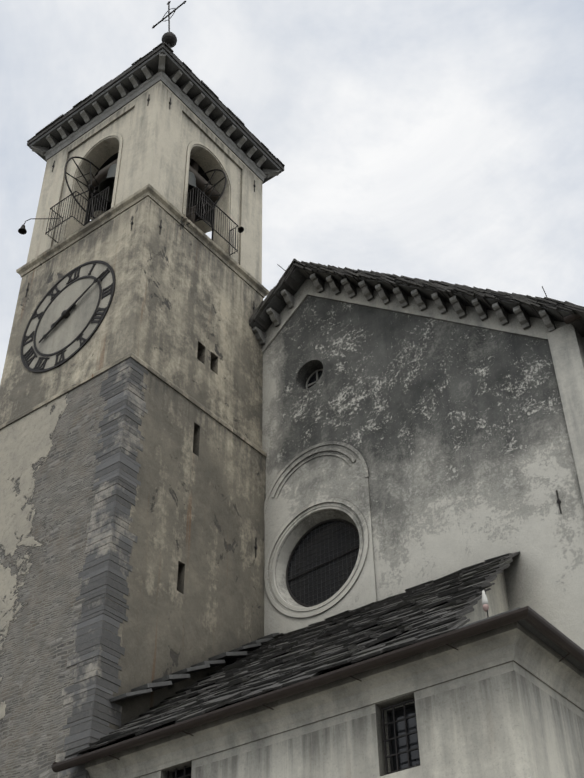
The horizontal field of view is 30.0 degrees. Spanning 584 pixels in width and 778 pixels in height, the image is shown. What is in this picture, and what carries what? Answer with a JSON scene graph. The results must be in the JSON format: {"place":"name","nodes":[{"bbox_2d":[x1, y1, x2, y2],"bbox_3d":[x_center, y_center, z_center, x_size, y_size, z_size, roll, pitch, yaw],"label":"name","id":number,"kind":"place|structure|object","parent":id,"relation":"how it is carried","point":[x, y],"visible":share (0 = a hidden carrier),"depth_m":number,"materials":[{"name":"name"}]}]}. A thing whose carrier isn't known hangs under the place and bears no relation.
{"place":"outdoors","nodes":[
{"label":"outdoors","id":0,"kind":"place"},
{"bbox_2d":[0,0,583,383],"label":"sky","id":1,"kind":"structure","parent":0,"point":[438,140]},
{"bbox_2d":[124,569,509,750],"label":"wall","id":2,"kind":"structure","parent":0,"point":[497,597],"depth_m":20.64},
{"bbox_2d":[277,264,561,513],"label":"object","id":3,"kind":"object","parent":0,"point":[558,501],"visible":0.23,"depth_m":22.43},
{"bbox_2d":[262,295,583,649],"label":"church wall","id":4,"kind":"structure","parent":0,"point":[456,435],"depth_m":25.13,"materials":[{"name":"grey paint"}]},
{"bbox_2d":[286,369,359,606],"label":"round windows","id":5,"kind":"structure","parent":4,"relation":"in","point":[322,561],"depth_m":26.11,"materials":[{"name":"black glass"}]},
{"bbox_2d":[262,279,583,502],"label":"wall trim","id":6,"kind":"structure","parent":4,"relation":"attached to","point":[566,342],"depth_m":25.06,"materials":[{"name":"grey paint"}]},
{"bbox_2d":[252,273,555,344],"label":"roof brackets","id":7,"kind":"object","parent":6,"relation":"attached to","point":[456,302],"visible":0.9,"depth_m":28.24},
{"bbox_2d":[252,267,570,332],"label":"roof eaves","id":8,"kind":"object","parent":7,"relation":"on","point":[299,276],"visible":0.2,"depth_m":28.79,"materials":[{"name":"grey stone"}]},
{"bbox_2d":[249,258,583,330],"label":"church roof slabs","id":9,"kind":"structure","parent":8,"relation":"on","point":[392,281],"depth_m":27.66,"materials":[{"name":"grey stone"}]},
{"bbox_2d":[482,589,488,617],"bbox_3d":[2.988,3.498,16.706,0.100,0.951,0.095,-26,-46,28],"label":"furled flag","id":10,"kind":"object","parent":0,"point":[485,603],"visible":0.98,"depth_m":16.83,"materials":[{"name":"white fabric"}]},
{"bbox_2d":[563,313,581,323],"bbox_3d":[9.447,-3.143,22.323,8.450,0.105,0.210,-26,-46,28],"label":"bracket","id":11,"kind":"object","parent":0,"point":[570,318],"visible":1,"depth_m":24.16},
{"label":"ground","id":12,"kind":"structure","parent":0,"visible":0},
{"bbox_2d":[0,369,265,777],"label":"tower shaft","id":13,"kind":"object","parent":12,"relation":"on","point":[195,580],"visible":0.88,"depth_m":24.25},
{"bbox_2d":[55,357,147,777],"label":"corner quoins","id":14,"kind":"object","parent":13,"relation":"attached to","point":[106,561],"visible":0.92,"depth_m":22.29,"materials":[{"name":"grey stone"}]},
{"bbox_2d":[0,196,262,448],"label":"tower wall","id":15,"kind":"structure","parent":13,"relation":"on","point":[180,312],"depth_m":28.92,"materials":[{"name":"beige paint"}]},
{"bbox_2d":[21,260,115,372],"bbox_3d":[-5.986,-1.975,28.826,3.500,3.500,0.180,-26,-46,28],"label":"tower clock","id":16,"kind":"object","parent":15,"relation":"attached to","point":[65,314],"visible":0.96,"depth_m":28.74,"materials":[{"name":"paint"}]},
{"bbox_2d":[23,263,112,369],"bbox_3d":[-5.939,-1.936,28.874,3.400,3.400,0.012,-26,-46,28],"label":"clock face","id":17,"kind":"object","parent":16,"relation":"attached to","point":[63,333],"visible":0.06,"depth_m":28.79},
{"bbox_2d":[16,184,269,297],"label":"cornice","id":18,"kind":"structure","parent":15,"relation":"attached to","point":[186,223],"depth_m":30.78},
{"bbox_2d":[27,80,261,283],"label":"belfry wall","id":19,"kind":"structure","parent":15,"relation":"on","point":[157,134],"depth_m":33.18,"materials":[{"name":"beige paint"}]},
{"bbox_2d":[18,95,256,557],"bbox_3d":[-4.273,-1.025,28.324,2.992,17.910,7.246,-78,-80,50],"label":"tower ironwork","id":20,"kind":"object","parent":19,"relation":"attached to","point":[22,230],"visible":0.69,"depth_m":31.98,"materials":[{"name":"black metal"}]},
{"bbox_2d":[61,133,232,256],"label":"arch moldings","id":21,"kind":"structure","parent":19,"relation":"attached to","point":[190,145],"depth_m":32.60,"materials":[{"name":"beige paint"}]},
{"bbox_2d":[87,159,218,223],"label":"bells","id":22,"kind":"object","parent":19,"relation":"in","point":[104,176],"visible":0.25,"depth_m":32.81,"materials":[{"name":"grey metal"}]},
{"bbox_2d":[44,71,265,181],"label":"cornice","id":23,"kind":"structure","parent":19,"relation":"attached to","point":[208,122],"depth_m":34.21,"materials":[{"name":"grey stone"}]},
{"bbox_2d":[27,42,284,171],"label":"tower roof","id":24,"kind":"structure","parent":19,"relation":"on","point":[195,78],"depth_m":34.32,"materials":[{"name":"grey stone"}]},
{"bbox_2d":[28,49,282,183],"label":"roof soffit","id":25,"kind":"structure","parent":24,"relation":"attached to","point":[172,65],"depth_m":34.32,"materials":[{"name":"grey stone"}]},
{"bbox_2d":[31,53,279,183],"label":"roof brackets","id":26,"kind":"object","parent":25,"relation":"attached to","point":[87,117],"visible":0.44,"depth_m":34.38,"materials":[{"name":"grey stone"}]},
{"bbox_2d":[152,1,185,47],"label":"cross","id":27,"kind":"object","parent":24,"relation":"on","point":[169,38],"visible":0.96,"depth_m":40.28,"materials":[{"name":"black metal"}]},
{"bbox_2d":[0,352,266,456],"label":"cornice molding","id":28,"kind":"object","parent":13,"relation":"attached to","point":[157,374],"visible":0.3,"depth_m":26.87,"materials":[{"name":"beige paint"}]},
{"bbox_2d":[109,632,278,701],"bbox_3d":[-1.772,5.795,23.091,0.547,3.303,5.052,-26,-46,28],"label":"stepped stone flashing","id":29,"kind":"object","parent":13,"relation":"attached to","point":[181,675],"visible":0.79,"depth_m":22.35,"materials":[{"name":"grey stone"}]},
{"bbox_2d":[138,661,583,777],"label":"annex walls","id":30,"kind":"structure","parent":12,"relation":"on","point":[512,719],"depth_m":15.84,"materials":[{"name":"beige paint"}]},
{"bbox_2d":[65,551,519,758],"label":"annex roof slabs","id":31,"kind":"structure","parent":30,"relation":"on","point":[421,612],"depth_m":19.70,"materials":[{"name":"grey stone"}]},
{"bbox_2d":[167,698,419,777],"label":"barred windows","id":32,"kind":"structure","parent":30,"relation":"in","point":[403,739],"depth_m":16.31,"materials":[{"name":"black metal"}]},
{"bbox_2d":[85,622,583,777],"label":"cornice","id":33,"kind":"structure","parent":30,"relation":"attached to","point":[525,649],"depth_m":16.82,"materials":[{"name":"beige paint"}]},
{"bbox_2d":[97,607,583,749],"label":"roof edge","id":34,"kind":"object","parent":30,"relation":"on","point":[548,642],"visible":0.08,"depth_m":16.53,"materials":[{"name":"grey stone"}]},
{"bbox_2d":[51,606,583,772],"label":"rain gutter","id":35,"kind":"object","parent":34,"relation":"attached to","point":[543,626],"visible":0.94,"depth_m":16.57,"materials":[{"name":"metal"}]},
{"bbox_3d":[8.796,17.530,28.535,13.400,25.360,25.200,-26,-46,28],"label":"church","id":36,"kind":"object","parent":12,"relation":"on","visible":0},
{"bbox_2d":[264,445,376,635],"bbox_3d":[0.571,3.618,26.122,3.200,5.450,0.070,-26,-46,28],"label":"window surround","id":37,"kind":"object","parent":36,"relation":"attached to","point":[318,478],"visible":0.65,"depth_m":26.46,"materials":[{"name":"grey paint"}]},
{"bbox_2d":[264,441,368,617],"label":"church rose mouldings","id":38,"kind":"object","parent":37,"relation":"attached to","point":[278,607],"visible":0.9,"depth_m":26.51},
{"bbox_2d":[571,319,583,336],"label":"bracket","id":39,"kind":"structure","parent":36,"relation":"attached to","point":[578,326],"depth_m":24.40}
]}

